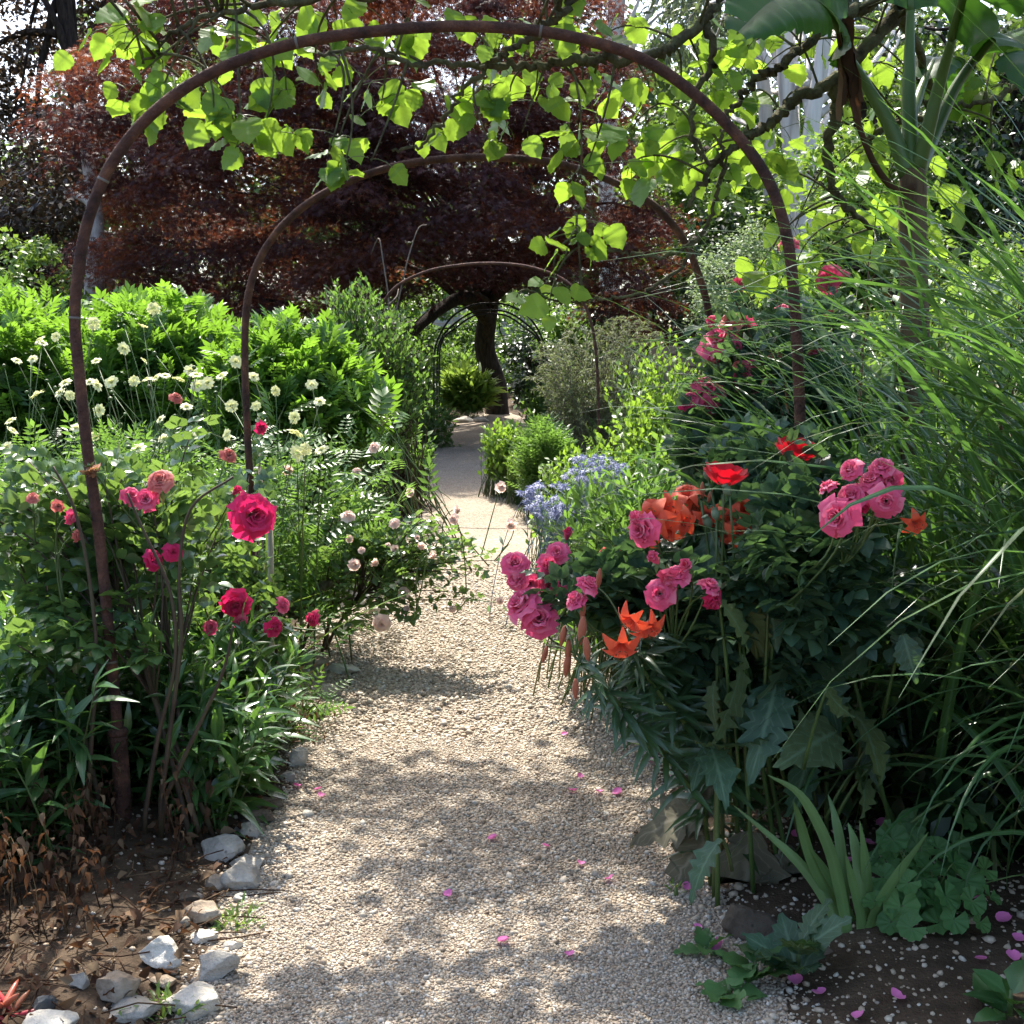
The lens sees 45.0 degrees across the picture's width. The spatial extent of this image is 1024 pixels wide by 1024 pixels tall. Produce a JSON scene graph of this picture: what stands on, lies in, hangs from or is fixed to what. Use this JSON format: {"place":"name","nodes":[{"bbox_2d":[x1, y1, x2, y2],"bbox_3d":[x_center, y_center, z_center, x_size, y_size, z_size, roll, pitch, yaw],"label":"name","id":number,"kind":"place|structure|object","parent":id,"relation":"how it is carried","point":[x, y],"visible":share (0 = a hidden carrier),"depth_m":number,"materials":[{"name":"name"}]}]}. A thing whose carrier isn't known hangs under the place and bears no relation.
{"place":"outdoors","nodes":[
{"label":"outdoors","id":0,"kind":"place"},
{"bbox_2d":[0,0,1020,342],"label":"sky","id":1,"kind":"structure","parent":0,"point":[2,27],"materials":[{"name":"white"}]},
{"bbox_2d":[0,349,1023,1023],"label":"ground","id":2,"kind":"structure","parent":0,"point":[956,1007],"depth_m":3.16,"materials":[{"name":"soil"}]},
{"bbox_2d":[0,979,33,1023],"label":"red tipped succulent","id":3,"kind":"object","parent":2,"relation":"on","point":[9,998],"visible":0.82,"depth_m":2.78,"materials":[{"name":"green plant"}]},
{"bbox_2d":[0,227,94,321],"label":"young tree","id":4,"kind":"object","parent":2,"relation":"on","point":[38,255],"visible":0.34,"depth_m":16.45,"materials":[{"name":"green plant"}]},
{"bbox_2d":[0,272,95,463],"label":"leafy mound","id":5,"kind":"object","parent":2,"relation":"on","point":[18,336],"visible":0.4,"depth_m":9.22,"materials":[{"name":"green plant"}]},
{"bbox_2d":[22,1009,79,1023],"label":"edging stone","id":6,"kind":"object","parent":2,"relation":"on","point":[46,1016],"visible":0.99,"depth_m":2.71,"materials":[{"name":"white stone"}]},
{"bbox_2d":[0,585,113,830],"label":"phlox clump","id":7,"kind":"object","parent":2,"relation":"on","point":[4,689],"visible":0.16,"depth_m":3.90,"materials":[{"name":"green plant"}]},
{"bbox_2d":[0,95,124,301],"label":"pale trunk tree","id":8,"kind":"object","parent":2,"relation":"on","point":[68,208],"visible":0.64,"depth_m":19.67,"materials":[{"name":"green plant"}]},
{"bbox_2d":[0,0,167,291],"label":"dark tree","id":9,"kind":"object","parent":2,"relation":"on","point":[61,27],"visible":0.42,"depth_m":24.35,"materials":[{"name":"green plant"}]},
{"bbox_2d":[0,331,197,527],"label":"scabious plant","id":10,"kind":"object","parent":2,"relation":"on","point":[69,395],"visible":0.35,"depth_m":6.52,"materials":[{"name":"green plant"}]},
{"bbox_2d":[0,316,225,595],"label":"scabious plant","id":11,"kind":"object","parent":2,"relation":"on","point":[125,350],"visible":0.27,"depth_m":6.62,"materials":[{"name":"green plant"}]},
{"bbox_2d":[95,970,140,1003],"bbox_3d":[-0.924,1.127,2.908,0.084,0.092,0.081,3,7,22],"label":"edging stone","id":12,"kind":"object","parent":2,"relation":"on","point":[122,983],"visible":0.82,"depth_m":2.88,"materials":[{"name":"grey stone"}]},
{"bbox_2d":[108,994,161,1023],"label":"edging stone","id":13,"kind":"object","parent":2,"relation":"on","point":[144,1012],"visible":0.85,"depth_m":2.84,"materials":[{"name":"grey stone"}]},
{"bbox_2d":[0,414,276,842],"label":"rose bush","id":14,"kind":"object","parent":2,"relation":"on","point":[51,560],"visible":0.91,"depth_m":3.99,"materials":[{"name":"green plant"}]},
{"bbox_2d":[0,593,288,876],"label":"phlox clump","id":15,"kind":"object","parent":2,"relation":"on","point":[61,720],"visible":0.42,"depth_m":3.87,"materials":[{"name":"green plant"}]},
{"bbox_2d":[6,302,308,632],"bbox_3d":[-1.812,-0.164,6.669,1.508,1.939,2.183,0,6,0],"label":"scabious plant","id":16,"kind":"object","parent":2,"relation":"on","point":[203,384],"visible":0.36,"depth_m":6.43,"materials":[{"name":"green plant"}]},
{"bbox_2d":[138,935,180,970],"bbox_3d":[-0.880,1.104,3.088,0.095,0.089,0.098,-4,7,-31],"label":"edging stone","id":17,"kind":"object","parent":2,"relation":"on","point":[162,950],"visible":0.9,"depth_m":3.07,"materials":[{"name":"white stone"}]},
{"bbox_2d":[11,279,311,497],"bbox_3d":[-2.947,-0.808,10.001,2.856,2.126,3.331,0,6,0],"label":"leafy mound","id":18,"kind":"object","parent":2,"relation":"on","point":[178,315],"visible":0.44,"depth_m":9.23,"materials":[{"name":"green plant"}]},
{"bbox_2d":[118,979,206,1023],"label":"weed tuft","id":19,"kind":"object","parent":2,"relation":"on","point":[165,996],"visible":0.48,"depth_m":2.88,"materials":[{"name":"green plant"}]},
{"bbox_2d":[183,900,221,922],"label":"edging stone","id":20,"kind":"object","parent":2,"relation":"on","point":[209,911],"visible":0.9,"depth_m":3.36,"materials":[{"name":"beige stone"}]},
{"bbox_2d":[93,616,323,848],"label":"phlox clump","id":21,"kind":"object","parent":2,"relation":"on","point":[243,758],"visible":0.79,"depth_m":4.11,"materials":[{"name":"green plant"}]},
{"bbox_2d":[3,483,414,688],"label":"strap leaved plant","id":22,"kind":"object","parent":2,"relation":"on","point":[266,578],"depth_m":5.84,"materials":[{"name":"green plant"}]},
{"bbox_2d":[201,834,244,862],"bbox_3d":[-0.895,1.048,3.834,0.134,0.087,0.111,-2,7,-16],"label":"edging stone","id":23,"kind":"object","parent":2,"relation":"on","point":[232,846],"visible":0.89,"depth_m":3.81,"materials":[{"name":"grey stone"}]},
{"bbox_2d":[210,891,266,931],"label":"weed tuft","id":24,"kind":"object","parent":2,"relation":"on","point":[230,918],"visible":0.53,"depth_m":3.38,"materials":[{"name":"green plant"}]},
{"bbox_2d":[168,392,325,701],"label":"rose bush","id":25,"kind":"object","parent":2,"relation":"on","point":[278,625],"visible":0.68,"depth_m":4.87,"materials":[{"name":"green plant"}]},
{"bbox_2d":[280,690,344,752],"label":"weed tuft","id":26,"kind":"object","parent":2,"relation":"on","point":[303,728],"visible":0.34,"depth_m":5.04,"materials":[{"name":"green plant"}]},
{"bbox_2d":[170,355,462,685],"bbox_3d":[-1.090,0.002,6.586,1.808,1.660,2.134,4,8,32],"label":"scabious plant","id":27,"kind":"object","parent":2,"relation":"on","point":[301,577],"visible":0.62,"depth_m":6.30,"materials":[{"name":"green plant"}]},
{"bbox_2d":[146,301,488,575],"bbox_3d":[-1.694,-0.526,8.996,2.810,2.019,2.575,5,8,36],"label":"leafy mound","id":28,"kind":"object","parent":2,"relation":"on","point":[328,358],"visible":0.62,"depth_m":8.58,"materials":[{"name":"green plant"}]},
{"bbox_2d":[8,0,717,414],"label":"maple tree","id":29,"kind":"object","parent":2,"relation":"on","point":[458,232],"visible":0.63,"depth_m":17.13,"materials":[{"name":"red plant"}]},
{"bbox_2d":[315,224,437,521],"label":"climbing shrub","id":30,"kind":"object","parent":2,"relation":"on","point":[391,349],"visible":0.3,"depth_m":11.19,"materials":[{"name":"green plant"}]},
{"bbox_2d":[283,442,516,654],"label":"rose bush","id":31,"kind":"object","parent":2,"relation":"on","point":[395,557],"visible":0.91,"depth_m":6.20,"materials":[{"name":"green plant"}]},
{"bbox_2d":[359,277,476,369],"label":"background bush","id":32,"kind":"object","parent":2,"relation":"on","point":[468,327],"visible":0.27,"depth_m":29.38,"materials":[{"name":"green plant"}]},
{"bbox_2d":[390,322,453,441],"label":"border shrub","id":33,"kind":"object","parent":2,"relation":"on","point":[425,368],"visible":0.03,"depth_m":18.32,"materials":[{"name":"green plant"}]},
{"bbox_2d":[398,427,450,507],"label":"border shrub","id":34,"kind":"object","parent":2,"relation":"on","point":[425,462],"visible":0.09,"depth_m":11.95,"materials":[{"name":"green plant"}]},
{"bbox_2d":[411,387,460,448],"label":"border shrub","id":35,"kind":"object","parent":2,"relation":"on","point":[435,424],"visible":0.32,"depth_m":17.38,"materials":[{"name":"green plant"}]},
{"bbox_2d":[68,20,807,821],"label":"rose arch","id":36,"kind":"structure","parent":2,"relation":"on","point":[122,782],"depth_m":3.75,"materials":[{"name":"metal"}]},
{"bbox_2d":[422,336,484,412],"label":"border shrub","id":37,"kind":"object","parent":2,"relation":"on","point":[444,356],"visible":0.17,"depth_m":24.71,"materials":[{"name":"green plant"}]},
{"bbox_2d":[435,357,505,417],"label":"border shrub","id":38,"kind":"object","parent":2,"relation":"on","point":[473,390],"visible":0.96,"depth_m":22.62,"materials":[{"name":"green plant"}]},
{"bbox_2d":[241,153,712,632],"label":"rose arch","id":39,"kind":"structure","parent":2,"relation":"on","point":[297,211],"depth_m":5.38,"materials":[{"name":"metal"}]},
{"bbox_2d":[375,262,600,453],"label":"rose arch","id":40,"kind":"structure","parent":2,"relation":"on","point":[517,265],"depth_m":11.82,"materials":[{"name":"metal"}]},
{"bbox_2d":[433,302,547,420],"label":"garden arch","id":41,"kind":"structure","parent":2,"relation":"on","point":[446,333],"depth_m":20.08,"materials":[{"name":"black metal"}]},
{"bbox_2d":[477,417,524,499],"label":"border shrub","id":42,"kind":"object","parent":2,"relation":"on","point":[497,447],"visible":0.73,"depth_m":12.50,"materials":[{"name":"green plant"}]},
{"bbox_2d":[377,308,636,377],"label":"boundary wall","id":43,"kind":"structure","parent":2,"relation":"on","point":[437,322],"depth_m":36.40,"materials":[{"name":"stone"}]},
{"bbox_2d":[0,0,1023,359],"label":"woodland","id":44,"kind":"object","parent":2,"relation":"on","point":[664,88],"depth_m":43.86,"materials":[{"name":"green plant"}]},
{"bbox_2d":[502,450,529,504],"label":"border shrub","id":45,"kind":"object","parent":2,"relation":"on","point":[512,479],"visible":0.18,"depth_m":11.98,"materials":[{"name":"green plant"}]},
{"bbox_2d":[458,290,579,393],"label":"background bush","id":46,"kind":"object","parent":2,"relation":"on","point":[507,331],"visible":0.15,"depth_m":30.56,"materials":[{"name":"green plant"}]},
{"bbox_2d":[495,324,568,405],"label":"bay bush","id":47,"kind":"object","parent":2,"relation":"on","point":[514,349],"visible":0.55,"depth_m":25.72,"materials":[{"name":"green plant"}]},
{"bbox_2d":[53,0,1023,331],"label":"canopy tree","id":48,"kind":"object","parent":2,"relation":"on","point":[667,160],"visible":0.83,"depth_m":4.46,"materials":[{"name":"green plant"}]},
{"bbox_2d":[487,481,591,630],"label":"sea holly","id":49,"kind":"object","parent":2,"relation":"on","point":[553,512],"visible":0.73,"depth_m":7.13,"materials":[{"name":"blue plant"}]},
{"bbox_2d":[504,409,578,520],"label":"border shrub","id":50,"kind":"object","parent":2,"relation":"on","point":[540,441],"visible":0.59,"depth_m":11.03,"materials":[{"name":"green plant"}]},
{"bbox_2d":[517,366,585,434],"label":"border shrub","id":51,"kind":"object","parent":2,"relation":"on","point":[541,407],"visible":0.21,"depth_m":17.89,"materials":[{"name":"green plant"}]},
{"bbox_2d":[524,443,634,572],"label":"border shrub","id":52,"kind":"object","parent":2,"relation":"on","point":[557,473],"visible":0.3,"depth_m":8.64,"materials":[{"name":"green plant"}]},
{"bbox_2d":[526,303,634,394],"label":"background bush","id":53,"kind":"object","parent":2,"relation":"on","point":[553,335],"visible":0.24,"depth_m":27.36,"materials":[{"name":"green plant"}]},
{"bbox_2d":[522,315,663,467],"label":"feathery shrub","id":54,"kind":"object","parent":2,"relation":"on","point":[578,407],"visible":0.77,"depth_m":12.65,"materials":[{"name":"green plant"}]},
{"bbox_2d":[560,453,628,549],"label":"sea holly","id":55,"kind":"object","parent":2,"relation":"on","point":[575,460],"visible":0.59,"depth_m":7.95,"materials":[{"name":"blue plant"}]},
{"bbox_2d":[532,440,684,720],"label":"border shrub","id":56,"kind":"object","parent":2,"relation":"on","point":[610,522],"visible":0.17,"depth_m":5.64,"materials":[{"name":"green plant"}]},
{"bbox_2d":[587,327,703,498],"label":"border shrub","id":57,"kind":"object","parent":2,"relation":"on","point":[639,430],"visible":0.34,"depth_m":8.78,"materials":[{"name":"green plant"}]},
{"bbox_2d":[588,278,703,397],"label":"background bush","id":58,"kind":"object","parent":2,"relation":"on","point":[653,317],"visible":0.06,"depth_m":26.45,"materials":[{"name":"green plant"}]},
{"bbox_2d":[598,0,702,383],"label":"tree","id":59,"kind":"object","parent":2,"relation":"on","point":[653,8],"visible":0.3,"depth_m":29.01,"materials":[{"name":"white plant"}]},
{"bbox_2d":[542,568,787,886],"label":"lily plant","id":60,"kind":"object","parent":2,"relation":"on","point":[645,729],"visible":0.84,"depth_m":3.29,"materials":[{"name":"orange plant"}]},
{"bbox_2d":[613,64,803,331],"bbox_3d":[3.846,-5.213,22.525,3.486,7.060,5.095,5,8,35],"label":"leafy tree","id":61,"kind":"object","parent":2,"relation":"on","point":[678,198],"visible":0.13,"depth_m":21.67,"materials":[{"name":"green plant"}]},
{"bbox_2d":[412,364,1012,455],"bbox_3d":[0.014,-2.608,27.364,61.131,2.126,36.570,0,6,0],"label":"rough growth","id":62,"kind":"object","parent":2,"relation":"on","point":[514,406],"depth_m":22.62,"materials":[{"name":"green plant"}]},
{"bbox_2d":[656,0,777,332],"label":"tree","id":63,"kind":"object","parent":2,"relation":"on","point":[765,112],"visible":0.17,"depth_m":26.35,"materials":[{"name":"green plant"}]},
{"bbox_2d":[500,411,936,829],"bbox_3d":[0.699,0.449,3.554,1.322,1.445,1.117,-6,9,-42],"label":"rose bush","id":64,"kind":"object","parent":2,"relation":"on","point":[636,579],"visible":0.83,"depth_m":3.37,"materials":[{"name":"green plant"}]},
{"bbox_2d":[621,482,822,823],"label":"lily plant","id":65,"kind":"object","parent":2,"relation":"on","point":[666,507],"visible":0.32,"depth_m":3.49,"materials":[{"name":"orange plant"}]},
{"bbox_2d":[682,217,804,333],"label":"silver bush","id":66,"kind":"object","parent":2,"relation":"on","point":[720,298],"visible":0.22,"depth_m":12.20,"materials":[{"name":"green plant"}]},
{"bbox_2d":[721,903,776,940],"bbox_3d":[0.638,1.105,3.335,0.152,0.110,0.109,0,6,0],"label":"edging stone","id":67,"kind":"object","parent":2,"relation":"on","point":[737,920],"visible":0.77,"depth_m":3.30,"materials":[{"name":"grey stone"}]},
{"bbox_2d":[709,824,791,884],"bbox_3d":[0.722,1.009,3.614,0.302,0.155,0.169,-5,8,-35],"label":"rock","id":68,"kind":"object","parent":2,"relation":"on","point":[765,859],"visible":0.58,"depth_m":3.61,"materials":[{"name":"grey stone"}]},
{"bbox_2d":[598,508,926,794],"bbox_3d":[0.645,0.484,3.744,0.776,1.137,1.313,0,6,0],"label":"lily plant","id":69,"kind":"object","parent":2,"relation":"on","point":[916,523],"visible":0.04,"depth_m":3.05,"materials":[{"name":"orange plant"}]},
{"bbox_2d":[651,344,880,408],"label":"shrub","id":70,"kind":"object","parent":2,"relation":"on","point":[674,351],"depth_m":17.02,"materials":[{"name":"green plant"}]},
{"bbox_2d":[643,197,896,328],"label":"understorey bush","id":71,"kind":"object","parent":2,"relation":"on","point":[731,217],"visible":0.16,"depth_m":18.59,"materials":[{"name":"green plant"}]},
{"bbox_2d":[658,237,899,490],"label":"rose bush","id":72,"kind":"object","parent":2,"relation":"on","point":[735,367],"visible":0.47,"depth_m":4.85,"materials":[{"name":"green plant"}]},
{"bbox_2d":[755,844,802,882],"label":"wilted leaf","id":73,"kind":"object","parent":2,"relation":"on","point":[792,870],"visible":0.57,"depth_m":3.62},
{"bbox_2d":[686,0,886,235],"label":"tree","id":74,"kind":"object","parent":2,"relation":"on","point":[786,87],"visible":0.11,"depth_m":16.85,"materials":[{"name":"white plant"}]},
{"bbox_2d":[564,7,1023,901],"bbox_3d":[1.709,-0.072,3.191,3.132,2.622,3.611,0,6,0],"label":"ornamental grass","id":75,"kind":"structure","parent":2,"relation":"on","point":[999,443],"depth_m":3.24,"materials":[{"name":"green plant"}]},
{"bbox_2d":[632,319,971,496],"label":"border shrub","id":76,"kind":"object","parent":2,"relation":"on","point":[664,427],"visible":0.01,"depth_m":6.01,"materials":[{"name":"green plant"}]},
{"bbox_2d":[735,775,928,932],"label":"iris plant","id":77,"kind":"object","parent":2,"relation":"on","point":[837,879],"visible":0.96,"depth_m":3.21,"materials":[{"name":"green plant"}]},
{"bbox_2d":[736,0,944,305],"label":"tree","id":78,"kind":"object","parent":2,"relation":"on","point":[815,110],"visible":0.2,"depth_m":16.47,"materials":[{"name":"white plant"}]},
{"bbox_2d":[679,461,1010,906],"bbox_3d":[0.830,0.489,3.478,0.898,1.270,0.653,-1,7,-13],"label":"poppy plant","id":79,"kind":"object","parent":2,"relation":"on","point":[714,764],"visible":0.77,"depth_m":3.33,"materials":[{"name":"green plant"}]},
{"bbox_2d":[743,436,965,858],"bbox_3d":[0.956,0.412,3.640,0.633,1.274,0.828,0,6,0],"label":"poppy plant","id":80,"kind":"object","parent":2,"relation":"on","point":[827,748],"visible":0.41,"depth_m":3.45,"materials":[{"name":"green plant"}]},
{"bbox_2d":[737,7,984,341],"bbox_3d":[5.576,-4.749,19.703,3.390,7.014,5.605,5,8,40],"label":"leafy tree","id":81,"kind":"object","parent":2,"relation":"on","point":[887,91],"visible":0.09,"depth_m":19.19,"materials":[{"name":"green plant"}]},
{"bbox_2d":[723,0,1023,542],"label":"banana plant","id":82,"kind":"object","parent":2,"relation":"on","point":[764,19],"visible":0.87,"depth_m":4.38,"materials":[{"name":"green plant"}]},
{"bbox_2d":[740,502,1009,820],"bbox_3d":[1.205,0.528,4.183,1.543,1.026,1.136,-4,7,-31],"label":"shrub","id":83,"kind":"object","parent":2,"relation":"on","point":[869,709],"visible":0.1,"depth_m":3.80,"materials":[{"name":"green plant"}]},
{"bbox_2d":[743,118,1023,459],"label":"spindle bush","id":84,"kind":"object","parent":2,"relation":"on","point":[854,198],"visible":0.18,"depth_m":10.72,"materials":[{"name":"green plant"}]},
{"bbox_2d":[808,238,1023,512],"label":"border shrub","id":85,"kind":"object","parent":2,"relation":"on","point":[1007,298],"visible":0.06,"depth_m":6.62,"materials":[{"name":"green plant"}]},
{"bbox_2d":[861,808,1023,941],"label":"mantle plant","id":86,"kind":"object","parent":2,"relation":"on","point":[910,903],"visible":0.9,"depth_m":3.24,"materials":[{"name":"green plant"}]},
{"bbox_2d":[871,0,1023,394],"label":"tree","id":87,"kind":"object","parent":2,"relation":"on","point":[965,137],"visible":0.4,"depth_m":12.46,"materials":[{"name":"green plant"}]},
{"bbox_2d":[963,960,1023,1021],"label":"poppy seedling","id":88,"kind":"object","parent":2,"relation":"on","point":[994,990],"visible":1,"depth_m":2.80,"materials":[{"name":"green plant"}]},
{"bbox_2d":[3,413,1023,1023],"bbox_3d":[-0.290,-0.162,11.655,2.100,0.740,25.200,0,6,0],"label":"gravel path","id":89,"kind":"structure","parent":0,"point":[458,467],"depth_m":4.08,"materials":[{"name":"beige gravel"}]},
{"bbox_2d":[0,738,289,1023],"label":"leaf litter","id":90,"kind":"object","parent":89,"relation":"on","point":[75,841],"visible":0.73,"depth_m":3.36,"materials":[{"name":"brown plant"}]},
{"bbox_2d":[162,981,219,1020],"bbox_3d":[-0.758,1.161,2.921,0.141,0.100,0.129,0,6,0],"label":"edging stone","id":91,"kind":"object","parent":89,"relation":"on","point":[205,993],"visible":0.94,"depth_m":2.89,"materials":[{"name":"stone"}]},
{"bbox_2d":[0,427,436,750],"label":"ground cover","id":92,"kind":"object","parent":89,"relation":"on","point":[321,713],"depth_m":5.37,"materials":[{"name":"green plant"}]},
{"bbox_2d":[198,950,239,981],"bbox_3d":[-0.736,1.130,3.096,0.106,0.077,0.075,-2,7,-20],"label":"edging stone","id":93,"kind":"object","parent":89,"relation":"on","point":[216,964],"visible":0.98,"depth_m":3.07,"materials":[{"name":"grey stone"}]},
{"bbox_2d":[220,861,261,889],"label":"edging stone","id":94,"kind":"object","parent":89,"relation":"on","point":[238,875],"visible":0.85,"depth_m":3.59,"materials":[{"name":"grey stone"}]},
{"bbox_2d":[629,794,733,848],"bbox_3d":[0.532,0.928,3.670,0.349,0.172,0.179,-1,6,-8],"label":"rock","id":95,"kind":"object","parent":89,"relation":"on","point":[658,826],"visible":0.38,"depth_m":3.67,"materials":[{"name":"grey stone"}]},
{"bbox_2d":[664,824,731,885],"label":"wilted leaf","id":96,"kind":"object","parent":89,"relation":"on","point":[678,868],"visible":0.48,"depth_m":3.66,"materials":[{"name":"plant"}]},
{"bbox_2d":[673,785,713,843],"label":"wilted leaf","id":97,"kind":"object","parent":96,"relation":"on","point":[707,793],"visible":0.2,"depth_m":3.64,"materials":[{"name":"plant"}]},
{"bbox_2d":[673,926,731,954],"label":"poppy seedling","id":98,"kind":"object","parent":89,"relation":"on","point":[705,940],"visible":0.91,"depth_m":3.21,"materials":[{"name":"green plant"}]},
{"bbox_2d":[695,962,767,1009],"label":"poppy seedling","id":99,"kind":"object","parent":89,"relation":"on","point":[714,991],"visible":1,"depth_m":2.99,"materials":[{"name":"green plant"}]},
{"bbox_2d":[715,942,791,982],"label":"poppy seedling","id":100,"kind":"object","parent":89,"relation":"on","point":[732,958],"visible":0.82,"depth_m":3.06,"materials":[{"name":"green plant"}]},
{"bbox_2d":[532,408,1020,769],"bbox_3d":[2.932,-0.045,8.496,5.566,1.269,8.986,0,6,0],"label":"ground cover","id":101,"kind":"object","parent":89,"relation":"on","point":[596,437],"depth_m":11.24,"materials":[{"name":"green plant"}]},
{"bbox_2d":[732,898,852,974],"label":"poppy seedling","id":102,"kind":"object","parent":89,"relation":"on","point":[806,944],"visible":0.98,"depth_m":3.06,"materials":[{"name":"green plant"}]},
{"bbox_2d":[795,609,1023,872],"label":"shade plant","id":103,"kind":"object","parent":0,"point":[918,717],"visible":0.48,"depth_m":3.68,"materials":[{"name":"green plant"}]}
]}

